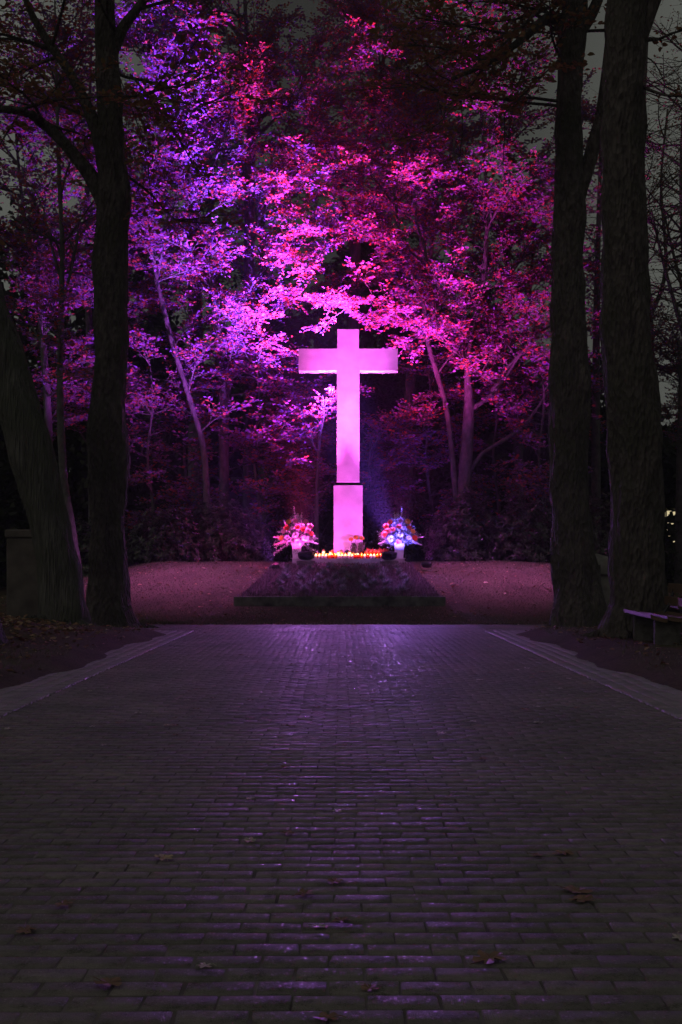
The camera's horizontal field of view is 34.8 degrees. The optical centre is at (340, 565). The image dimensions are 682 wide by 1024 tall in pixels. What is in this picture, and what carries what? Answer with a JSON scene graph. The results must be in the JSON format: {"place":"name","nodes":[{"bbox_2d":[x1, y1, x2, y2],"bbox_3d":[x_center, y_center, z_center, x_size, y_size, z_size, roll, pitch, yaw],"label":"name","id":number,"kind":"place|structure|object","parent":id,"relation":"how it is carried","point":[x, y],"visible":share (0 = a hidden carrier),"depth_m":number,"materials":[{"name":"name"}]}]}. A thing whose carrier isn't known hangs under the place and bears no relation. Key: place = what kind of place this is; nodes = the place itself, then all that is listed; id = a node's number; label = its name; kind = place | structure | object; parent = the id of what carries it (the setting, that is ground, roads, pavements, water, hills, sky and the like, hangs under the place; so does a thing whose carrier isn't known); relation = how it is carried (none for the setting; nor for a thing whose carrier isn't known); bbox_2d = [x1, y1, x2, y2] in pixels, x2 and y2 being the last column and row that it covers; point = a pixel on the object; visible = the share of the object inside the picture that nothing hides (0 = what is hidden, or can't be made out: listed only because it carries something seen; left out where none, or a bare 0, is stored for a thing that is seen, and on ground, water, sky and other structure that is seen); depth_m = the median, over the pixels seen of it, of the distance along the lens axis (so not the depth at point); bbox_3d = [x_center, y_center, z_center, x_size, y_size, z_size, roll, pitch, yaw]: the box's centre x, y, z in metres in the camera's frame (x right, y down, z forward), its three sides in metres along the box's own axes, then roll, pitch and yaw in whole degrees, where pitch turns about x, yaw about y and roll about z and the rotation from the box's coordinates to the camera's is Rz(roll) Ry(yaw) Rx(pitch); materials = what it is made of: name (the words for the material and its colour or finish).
{"place":"outdoors","nodes":[
{"label":"outdoors","id":0,"kind":"place"},
{"bbox_2d":[0,624,681,1023],"bbox_3d":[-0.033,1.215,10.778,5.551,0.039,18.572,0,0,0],"label":"brick path","id":1,"kind":"structure","parent":0,"point":[280,953],"depth_m":4.81,"materials":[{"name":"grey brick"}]},
{"bbox_2d":[16,923,36,933],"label":"fallen leaf","id":2,"kind":"object","parent":1,"relation":"on","point":[27,929],"visible":1,"depth_m":3.56,"materials":[{"name":"plant"}]},
{"bbox_2d":[55,899,75,906],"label":"fallen leaf","id":3,"kind":"object","parent":1,"relation":"on","point":[63,902],"visible":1,"depth_m":3.84,"materials":[{"name":"plant"}]},
{"bbox_2d":[93,977,121,985],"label":"fallen leaf","id":4,"kind":"object","parent":1,"relation":"on","point":[109,981],"visible":1,"depth_m":3.11,"materials":[{"name":"brown plant"}]},
{"bbox_2d":[154,854,172,860],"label":"fallen leaf","id":5,"kind":"object","parent":1,"relation":"on","point":[163,856],"visible":1,"depth_m":4.45,"materials":[{"name":"plant"}]},
{"bbox_2d":[199,962,216,967],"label":"fallen leaf","id":6,"kind":"object","parent":1,"relation":"on","point":[204,964],"visible":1,"depth_m":3.24,"materials":[{"name":"plant"}]},
{"bbox_2d":[244,837,254,842],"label":"fallen leaf","id":7,"kind":"object","parent":1,"relation":"on","point":[247,840],"visible":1,"depth_m":4.73,"materials":[{"name":"plant"}]},
{"bbox_2d":[292,888,312,895],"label":"fallen leaf","id":8,"kind":"object","parent":1,"relation":"on","point":[302,892],"visible":1,"depth_m":3.96,"materials":[{"name":"plant"}]},
{"bbox_2d":[308,923,326,926],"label":"fallen leaf","id":9,"kind":"object","parent":1,"relation":"on","point":[321,925],"visible":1,"depth_m":3.60,"materials":[{"name":"plant"}]},
{"bbox_2d":[314,1012,344,1020],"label":"fallen leaf","id":10,"kind":"object","parent":1,"relation":"on","point":[324,1016],"visible":1,"depth_m":2.87,"materials":[{"name":"brown plant"}]},
{"bbox_2d":[327,877,342,884],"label":"fallen leaf","id":11,"kind":"object","parent":1,"relation":"on","point":[334,880],"visible":1,"depth_m":4.12,"materials":[{"name":"plant"}]},
{"bbox_2d":[330,916,349,922],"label":"fallen leaf","id":12,"kind":"object","parent":1,"relation":"on","point":[339,919],"visible":1,"depth_m":3.66,"materials":[{"name":"plant"}]},
{"bbox_2d":[361,980,377,990],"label":"fallen leaf","id":13,"kind":"object","parent":1,"relation":"on","point":[367,987],"visible":1,"depth_m":3.07,"materials":[{"name":"plant"}]},
{"bbox_2d":[470,949,506,964],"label":"fallen leaf","id":14,"kind":"object","parent":1,"relation":"on","point":[486,958],"visible":1,"depth_m":3.30,"materials":[{"name":"brown plant"}]},
{"bbox_2d":[552,850,579,854],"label":"fallen leaf","id":15,"kind":"object","parent":1,"relation":"on","point":[565,852],"visible":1,"depth_m":4.52,"materials":[{"name":"plant"}]},
{"bbox_2d":[555,885,592,892],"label":"fallen leaf","id":16,"kind":"object","parent":1,"relation":"on","point":[572,888],"visible":1,"depth_m":3.99,"materials":[{"name":"brown plant"}]},
{"bbox_2d":[568,894,600,901],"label":"fallen leaf","id":17,"kind":"object","parent":1,"relation":"on","point":[581,898],"visible":1,"depth_m":3.89,"materials":[{"name":"brown plant"}]},
{"bbox_2d":[672,931,681,939],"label":"fallen leaf","id":18,"kind":"object","parent":1,"relation":"on","point":[678,936],"visible":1,"depth_m":3.50,"materials":[{"name":"plant"}]},
{"bbox_2d":[0,560,681,690],"bbox_3d":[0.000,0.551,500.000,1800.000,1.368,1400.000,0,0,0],"label":"ground","id":19,"kind":"structure","parent":0,"point":[81,656],"depth_m":23.20,"materials":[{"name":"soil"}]},
{"bbox_2d":[0,618,8,643],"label":"root flare tree","id":20,"kind":"object","parent":19,"relation":"on","point":[3,638],"visible":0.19,"depth_m":14.55,"materials":[{"name":"brown plant"}]},
{"bbox_2d":[5,529,37,617],"bbox_3d":[-6.050,0.275,21.150,1.300,1.970,0.600,0,0,0],"label":"gravestone","id":21,"kind":"object","parent":19,"relation":"on","point":[22,598],"visible":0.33,"depth_m":21.19,"materials":[{"name":"grey stone"}]},
{"bbox_2d":[0,0,98,626],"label":"leaning tree","id":22,"kind":"object","parent":19,"relation":"on","point":[35,471],"visible":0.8,"depth_m":19.18,"materials":[{"name":"brown plant"}]},
{"bbox_2d":[0,0,139,442],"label":"beech tree","id":23,"kind":"object","parent":19,"relation":"on","point":[32,264],"visible":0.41,"depth_m":30.70,"materials":[{"name":"purple plant"}]},
{"bbox_2d":[0,0,164,567],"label":"beech tree","id":24,"kind":"object","parent":19,"relation":"on","point":[71,54],"visible":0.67,"depth_m":26.33,"materials":[{"name":"purple plant"}]},
{"bbox_2d":[0,630,193,717],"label":"gutter","id":25,"kind":"object","parent":19,"relation":"on","point":[14,698],"visible":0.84,"depth_m":11.68,"materials":[{"name":"grey stone"}]},
{"bbox_2d":[75,514,144,575],"bbox_3d":[-7.251,-0.504,30.956,2.992,1.962,2.223,0,0,22],"label":"rhododendron","id":26,"kind":"object","parent":19,"relation":"on","point":[83,547],"visible":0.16,"depth_m":30.82,"materials":[{"name":"green plant"}]},
{"bbox_2d":[9,0,213,573],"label":"beech tree","id":27,"kind":"object","parent":19,"relation":"on","point":[139,296],"visible":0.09,"depth_m":34.64,"materials":[{"name":"purple plant"}]},
{"bbox_2d":[0,0,297,627],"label":"avenue tree","id":28,"kind":"object","parent":19,"relation":"on","point":[108,596],"visible":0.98,"depth_m":20.75,"materials":[{"name":"brown plant"}]},
{"bbox_2d":[126,506,209,563],"bbox_3d":[-4.954,-0.845,30.606,2.542,1.699,1.989,0,0,0],"label":"rhododendron","id":29,"kind":"object","parent":19,"relation":"on","point":[167,553],"visible":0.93,"depth_m":30.30,"materials":[{"name":"green plant"}]},
{"bbox_2d":[124,325,212,562],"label":"beech sapling","id":30,"kind":"object","parent":19,"relation":"on","point":[138,400],"visible":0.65,"depth_m":32.46,"materials":[{"name":"green plant"}]},
{"bbox_2d":[76,0,279,561],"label":"beech tree","id":31,"kind":"object","parent":19,"relation":"on","point":[151,246],"visible":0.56,"depth_m":31.55,"materials":[{"name":"purple plant"}]},
{"bbox_2d":[133,337,251,543],"bbox_3d":[-4.618,-3.666,33.639,3.337,7.443,3.443,0,0,39],"label":"beech sapling","id":32,"kind":"object","parent":19,"relation":"on","point":[181,491],"visible":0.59,"depth_m":32.93,"materials":[{"name":"purple plant"}]},
{"bbox_2d":[81,0,321,552],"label":"beech tree","id":33,"kind":"object","parent":19,"relation":"on","point":[241,122],"visible":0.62,"depth_m":32.48,"materials":[{"name":"grey plant"}]},
{"bbox_2d":[120,0,309,561],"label":"beech tree","id":34,"kind":"object","parent":19,"relation":"on","point":[199,332],"visible":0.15,"depth_m":39.76,"materials":[{"name":"purple plant"}]},
{"bbox_2d":[180,491,271,561],"bbox_3d":[-3.269,-1.091,31.188,2.557,2.122,2.037,0,0,27],"label":"rhododendron","id":35,"kind":"object","parent":19,"relation":"on","point":[221,547],"visible":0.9,"depth_m":30.86,"materials":[{"name":"green plant"}]},
{"bbox_2d":[146,223,336,501],"bbox_3d":[-2.807,-5.147,33.253,5.893,10.197,3.477,0,0,18],"label":"beech sapling","id":36,"kind":"object","parent":19,"relation":"on","point":[297,434],"visible":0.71,"depth_m":32.77,"materials":[{"name":"grey plant"}]},
{"bbox_2d":[201,330,313,561],"bbox_3d":[-2.567,-3.425,32.837,3.379,6.959,3.208,0,0,-23],"label":"beech sapling","id":37,"kind":"object","parent":19,"relation":"on","point":[257,491],"visible":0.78,"depth_m":32.41,"materials":[{"name":"green plant"}]},
{"bbox_2d":[182,111,345,561],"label":"dark tree","id":38,"kind":"object","parent":19,"relation":"on","point":[303,315],"visible":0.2,"depth_m":45.80,"materials":[{"name":"green plant"}]},
{"bbox_2d":[141,0,423,560],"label":"beech tree","id":39,"kind":"object","parent":19,"relation":"on","point":[320,140],"visible":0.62,"depth_m":33.75,"materials":[{"name":"grey plant"}]},
{"bbox_2d":[244,343,336,561],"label":"beech sapling","id":40,"kind":"object","parent":19,"relation":"on","point":[279,384],"visible":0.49,"depth_m":33.58,"materials":[{"name":"purple plant"}]},
{"bbox_2d":[250,452,336,561],"bbox_3d":[-1.086,-1.798,33.783,3.523,3.571,1.881,0,0,0],"label":"hedge bush","id":41,"kind":"object","parent":19,"relation":"on","point":[328,539],"visible":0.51,"depth_m":33.56,"materials":[{"name":"green plant"}]},
{"bbox_2d":[270,383,371,554],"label":"beech sapling","id":42,"kind":"object","parent":19,"relation":"on","point":[323,405],"visible":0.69,"depth_m":32.54,"materials":[{"name":"purple plant"}]},
{"bbox_2d":[0,196,677,589],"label":"woods","id":43,"kind":"object","parent":19,"relation":"on","point":[12,514],"visible":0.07,"depth_m":52.01,"materials":[{"name":"black plant"}]},
{"bbox_2d":[234,564,445,605],"bbox_3d":[-0.030,0.575,25.755,4.660,1.245,3.730,0,0,0],"label":"flower bed","id":44,"kind":"object","parent":19,"relation":"on","point":[344,600],"visible":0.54,"depth_m":23.89,"materials":[{"name":"soil"}]},
{"bbox_2d":[278,571,291,578],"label":"plant clump","id":45,"kind":"object","parent":44,"relation":"on","point":[285,576],"visible":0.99,"depth_m":25.70,"materials":[{"name":"plant"}]},
{"bbox_2d":[295,571,306,578],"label":"plant clump","id":46,"kind":"object","parent":44,"relation":"on","point":[301,575],"visible":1,"depth_m":25.74,"materials":[{"name":"plant"}]},
{"bbox_2d":[298,584,307,590],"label":"plant clump","id":47,"kind":"object","parent":44,"relation":"on","point":[303,587],"visible":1,"depth_m":24.51,"materials":[{"name":"plant"}]},
{"bbox_2d":[296,561,314,564],"bbox_3d":[-0.890,-0.060,27.520,0.460,0.130,0.340,0,0,0],"label":"lamp footing","id":48,"kind":"object","parent":44,"relation":"on","point":[305,562],"visible":0.76,"depth_m":27.35,"materials":[{"name":"concrete"}]},
{"bbox_2d":[297,551,314,560],"bbox_3d":[-0.890,-0.248,27.472,0.460,0.245,0.265,0,0,0],"label":"floodlight","id":49,"kind":"object","parent":48,"relation":"on","point":[305,555],"visible":1,"depth_m":27.41,"materials":[{"name":"metal"}]},
{"bbox_2d":[307,577,319,584],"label":"plant clump","id":50,"kind":"object","parent":44,"relation":"on","point":[313,581],"visible":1,"depth_m":25.11,"materials":[{"name":"plant"}]},
{"bbox_2d":[321,577,332,584],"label":"plant clump","id":51,"kind":"object","parent":44,"relation":"on","point":[327,581],"visible":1,"depth_m":25.09,"materials":[{"name":"plant"}]},
{"bbox_2d":[324,561,335,568],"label":"plant clump","id":52,"kind":"object","parent":44,"relation":"on","point":[329,565],"visible":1,"depth_m":26.91,"materials":[{"name":"plant"}]},
{"bbox_2d":[240,561,438,595],"bbox_3d":[-0.029,0.287,25.801,4.458,0.838,3.665,0,0,0],"label":"heather","id":53,"kind":"object","parent":44,"relation":"on","point":[269,580],"visible":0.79,"depth_m":25.24,"materials":[{"name":"purple plant"}]},
{"bbox_2d":[337,566,347,572],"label":"plant clump","id":54,"kind":"object","parent":44,"relation":"on","point":[342,570],"visible":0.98,"depth_m":26.33,"materials":[{"name":"plant"}]},
{"bbox_2d":[359,571,373,578],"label":"plant clump","id":55,"kind":"object","parent":44,"relation":"on","point":[367,576],"visible":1,"depth_m":25.69,"materials":[{"name":"plant"}]},
{"bbox_2d":[368,577,377,583],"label":"plant clump","id":56,"kind":"object","parent":44,"relation":"on","point":[373,580],"visible":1,"depth_m":25.16,"materials":[{"name":"plant"}]},
{"bbox_2d":[368,561,380,568],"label":"plant clump","id":57,"kind":"object","parent":44,"relation":"on","point":[372,566],"visible":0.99,"depth_m":26.87,"materials":[{"name":"plant"}]},
{"bbox_2d":[377,567,389,572],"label":"plant clump","id":58,"kind":"object","parent":44,"relation":"on","point":[382,570],"visible":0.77,"depth_m":26.36,"materials":[{"name":"plant"}]},
{"bbox_2d":[378,571,390,578],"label":"plant clump","id":59,"kind":"object","parent":44,"relation":"on","point":[381,575],"visible":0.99,"depth_m":25.71,"materials":[{"name":"plant"}]},
{"bbox_2d":[382,577,390,583],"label":"plant clump","id":60,"kind":"object","parent":44,"relation":"on","point":[385,581],"visible":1,"depth_m":25.13,"materials":[{"name":"plant"}]},
{"bbox_2d":[382,585,392,590],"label":"plant clump","id":61,"kind":"object","parent":44,"relation":"on","point":[388,588],"visible":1,"depth_m":24.47,"materials":[{"name":"plant"}]},
{"bbox_2d":[380,561,398,565],"bbox_3d":[1.220,-0.060,27.520,0.460,0.130,0.340,0,0,0],"label":"lamp footing","id":62,"kind":"object","parent":44,"relation":"on","point":[388,562],"visible":0.59,"depth_m":27.35,"materials":[{"name":"concrete"}]},
{"bbox_2d":[380,551,397,560],"bbox_3d":[1.220,-0.248,27.472,0.460,0.245,0.265,0,0,0],"label":"floodlight","id":63,"kind":"object","parent":62,"relation":"on","point":[389,556],"visible":1,"depth_m":27.41,"materials":[{"name":"metal"}]},
{"bbox_2d":[393,567,404,573],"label":"plant clump","id":64,"kind":"object","parent":44,"relation":"on","point":[399,570],"visible":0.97,"depth_m":26.31,"materials":[{"name":"plant"}]},
{"bbox_2d":[395,583,408,590],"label":"plant clump","id":65,"kind":"object","parent":44,"relation":"on","point":[403,588],"visible":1,"depth_m":24.47,"materials":[{"name":"plant"}]},
{"bbox_2d":[402,577,412,584],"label":"plant clump","id":66,"kind":"object","parent":44,"relation":"on","point":[406,581],"visible":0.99,"depth_m":25.09,"materials":[{"name":"plant"}]},
{"bbox_2d":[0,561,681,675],"bbox_3d":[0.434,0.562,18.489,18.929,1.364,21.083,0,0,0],"label":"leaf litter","id":67,"kind":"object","parent":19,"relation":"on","point":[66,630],"visible":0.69,"depth_m":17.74,"materials":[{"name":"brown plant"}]},
{"bbox_2d":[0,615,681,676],"bbox_3d":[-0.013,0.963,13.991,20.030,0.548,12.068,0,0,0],"label":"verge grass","id":68,"kind":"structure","parent":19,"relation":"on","point":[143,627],"depth_m":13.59,"materials":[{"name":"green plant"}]},
{"bbox_2d":[292,558,404,564],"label":"stone slab","id":69,"kind":"structure","parent":19,"relation":"on","point":[348,560],"depth_m":27.65,"materials":[{"name":"concrete"}]},
{"bbox_2d":[273,506,319,557],"bbox_3d":[-1.135,-0.861,28.019,1.372,1.341,0.701,0,0,0],"label":"flower arrangement","id":70,"kind":"object","parent":69,"relation":"on","point":[297,543],"visible":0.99,"depth_m":27.90,"materials":[{"name":"pink plant"}]},
{"bbox_2d":[298,329,397,557],"bbox_3d":[0.187,-3.190,28.600,2.600,6.000,0.440,0,0,0],"label":"stone cross","id":71,"kind":"object","parent":69,"relation":"on","point":[347,360],"visible":0.85,"depth_m":28.40,"materials":[{"name":"white stone"}]},
{"bbox_2d":[349,535,357,554],"bbox_3d":[0.321,-0.498,28.210,0.266,0.612,0.142,0,0,0],"label":"flower bunch","id":72,"kind":"object","parent":69,"relation":"on","point":[354,547],"visible":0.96,"depth_m":28.19,"materials":[{"name":"orange"}]},
{"bbox_2d":[358,536,364,554],"bbox_3d":[0.522,-0.487,28.214,0.259,0.590,0.154,0,0,0],"label":"flower bunch","id":73,"kind":"object","parent":69,"relation":"on","point":[361,546],"visible":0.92,"depth_m":28.19,"materials":[{"name":"orange"}]},
{"bbox_2d":[363,548,388,557],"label":"candles","id":74,"kind":"object","parent":69,"relation":"on","point":[382,551],"visible":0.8,"depth_m":28.07,"materials":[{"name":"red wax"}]},
{"bbox_2d":[376,506,422,557],"bbox_3d":[1.515,-0.863,28.031,1.212,1.345,0.743,0,0,0],"label":"flower arrangement","id":75,"kind":"object","parent":69,"relation":"on","point":[397,523],"visible":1,"depth_m":27.89,"materials":[{"name":"multicoloured plant"}]},
{"bbox_2d":[255,0,493,482],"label":"beech tree","id":76,"kind":"object","parent":19,"relation":"on","point":[354,250],"visible":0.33,"depth_m":37.59,"materials":[{"name":"pink plant"}]},
{"bbox_2d":[315,392,461,553],"bbox_3d":[1.622,-2.604,34.181,4.943,5.314,3.539,0,0,0],"label":"beech sapling","id":77,"kind":"object","parent":19,"relation":"on","point":[389,423],"visible":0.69,"depth_m":33.72,"materials":[{"name":"purple plant"}]},
{"bbox_2d":[296,0,509,561],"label":"beech tree","id":78,"kind":"object","parent":19,"relation":"on","point":[432,103],"visible":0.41,"depth_m":35.94,"materials":[{"name":"pink plant"}]},
{"bbox_2d":[363,459,443,561],"bbox_3d":[1.607,-1.692,33.654,3.306,3.343,1.823,0,0,0],"label":"hedge bush","id":79,"kind":"object","parent":19,"relation":"on","point":[380,504],"visible":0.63,"depth_m":33.42,"materials":[{"name":"green plant"}]},
{"bbox_2d":[316,208,504,560],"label":"dark tree","id":80,"kind":"object","parent":19,"relation":"on","point":[399,394],"visible":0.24,"depth_m":46.41,"materials":[{"name":"green plant"}]},
{"bbox_2d":[258,0,585,560],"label":"beech tree","id":81,"kind":"object","parent":19,"relation":"on","point":[462,334],"visible":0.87,"depth_m":32.22,"materials":[{"name":"grey plant"}]},
{"bbox_2d":[420,562,432,570],"bbox_3d":[2.145,0.009,27.277,0.313,0.234,0.186,0,0,12],"label":"floodlight","id":82,"kind":"object","parent":19,"relation":"on","point":[426,564],"visible":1,"depth_m":27.25,"materials":[{"name":"metal"}]},
{"bbox_2d":[374,334,492,548],"bbox_3d":[3.047,-3.602,34.321,3.470,7.313,3.543,0,0,-27],"label":"beech sapling","id":83,"kind":"object","parent":19,"relation":"on","point":[443,454],"visible":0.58,"depth_m":34.29,"materials":[{"name":"purple plant"}]},
{"bbox_2d":[324,0,606,627],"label":"avenue tree","id":84,"kind":"object","parent":19,"relation":"on","point":[579,599],"visible":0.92,"depth_m":21.00,"materials":[{"name":"brown plant"}]},
{"bbox_2d":[420,477,510,561],"bbox_3d":[3.528,-1.290,31.045,2.597,2.518,2.069,0,0,0],"label":"rhododendron","id":85,"kind":"object","parent":19,"relation":"on","point":[469,553],"visible":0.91,"depth_m":30.74,"materials":[{"name":"green plant"}]},
{"bbox_2d":[446,334,547,559],"bbox_3d":[4.859,-3.665,34.084,3.473,7.440,3.102,0,0,-24],"label":"beech sapling","id":86,"kind":"object","parent":19,"relation":"on","point":[480,442],"visible":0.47,"depth_m":33.93,"materials":[{"name":"purple plant"}]},
{"bbox_2d":[483,482,551,562],"bbox_3d":[5.235,-1.206,30.819,2.453,2.354,2.000,0,0,0],"label":"rhododendron","id":87,"kind":"object","parent":19,"relation":"on","point":[527,547],"visible":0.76,"depth_m":30.48,"materials":[{"name":"green plant"}]},
{"bbox_2d":[428,1,655,561],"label":"beech tree","id":88,"kind":"object","parent":19,"relation":"on","point":[519,232],"visible":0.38,"depth_m":33.79,"materials":[{"name":"pink plant"}]},
{"bbox_2d":[481,335,602,562],"bbox_3d":[6.068,-3.393,33.042,3.744,6.896,3.576,0,0,0],"label":"beech sapling","id":89,"kind":"object","parent":19,"relation":"on","point":[536,469],"visible":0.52,"depth_m":32.60,"materials":[{"name":"purple plant"}]},
{"bbox_2d":[478,2,681,365],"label":"bare tree","id":90,"kind":"object","parent":19,"relation":"on","point":[663,259],"visible":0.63,"depth_m":29.94,"materials":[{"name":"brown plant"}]},
{"bbox_2d":[485,630,681,719],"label":"gutter","id":91,"kind":"object","parent":19,"relation":"on","point":[665,699],"visible":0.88,"depth_m":11.60,"materials":[{"name":"grey stone"}]},
{"bbox_2d":[533,86,667,553],"bbox_3d":[8.417,-7.957,35.934,4.710,16.971,4.409,0,0,-35],"label":"beech tree","id":92,"kind":"object","parent":19,"relation":"on","point":[594,435],"visible":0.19,"depth_m":35.86,"materials":[{"name":"grey plant"}]},
{"bbox_2d":[595,554,610,606],"bbox_3d":[5.149,0.475,21.889,0.995,1.450,0.412,0,0,0],"label":"rounded gravestone","id":93,"kind":"object","parent":19,"relation":"on","point":[602,560],"visible":0.12,"depth_m":21.72,"materials":[{"name":"grey stone"}]},
{"bbox_2d":[576,0,681,638],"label":"avenue tree","id":94,"kind":"object","parent":19,"relation":"on","point":[636,550],"visible":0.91,"depth_m":16.41,"materials":[{"name":"brown plant"}]},
{"bbox_2d":[583,44,681,425],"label":"bare tree","id":95,"kind":"object","parent":19,"relation":"on","point":[663,281],"visible":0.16,"depth_m":43.94,"materials":[{"name":"black plant"}]},
{"bbox_2d":[588,0,681,412],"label":"bare tree","id":96,"kind":"object","parent":19,"relation":"on","point":[663,297],"visible":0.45,"depth_m":38.00,"materials":[{"name":"black plant"}]},
{"bbox_2d":[624,581,681,645],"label":"park bench","id":97,"kind":"object","parent":19,"relation":"on","point":[663,627],"visible":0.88,"depth_m":15.19,"materials":[{"name":"wood"}]},
{"bbox_2d":[650,295,681,583],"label":"young tree","id":98,"kind":"object","parent":19,"relation":"on","point":[668,369],"visible":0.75,"depth_m":41.88,"materials":[{"name":"green plant"}]},
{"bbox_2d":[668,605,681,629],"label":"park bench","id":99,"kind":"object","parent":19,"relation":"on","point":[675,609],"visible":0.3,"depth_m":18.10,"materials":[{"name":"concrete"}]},
{"bbox_2d":[0,0,681,471],"label":"sky","id":100,"kind":"structure","parent":0,"point":[595,41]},
{"bbox_2d":[146,624,545,630],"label":"cross path","id":101,"kind":"structure","parent":0,"point":[351,627],"depth_m":21.19,"materials":[{"name":"stone"}]},
{"bbox_2d":[665,508,674,575],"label":"house","id":102,"kind":"structure","parent":0,"point":[667,512],"depth_m":63.93,"materials":[{"name":"paint"}]},
{"bbox_2d":[665,509,674,541],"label":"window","id":103,"kind":"structure","parent":102,"relation":"in","point":[667,512],"depth_m":63.92,"materials":[{"name":"glass"}]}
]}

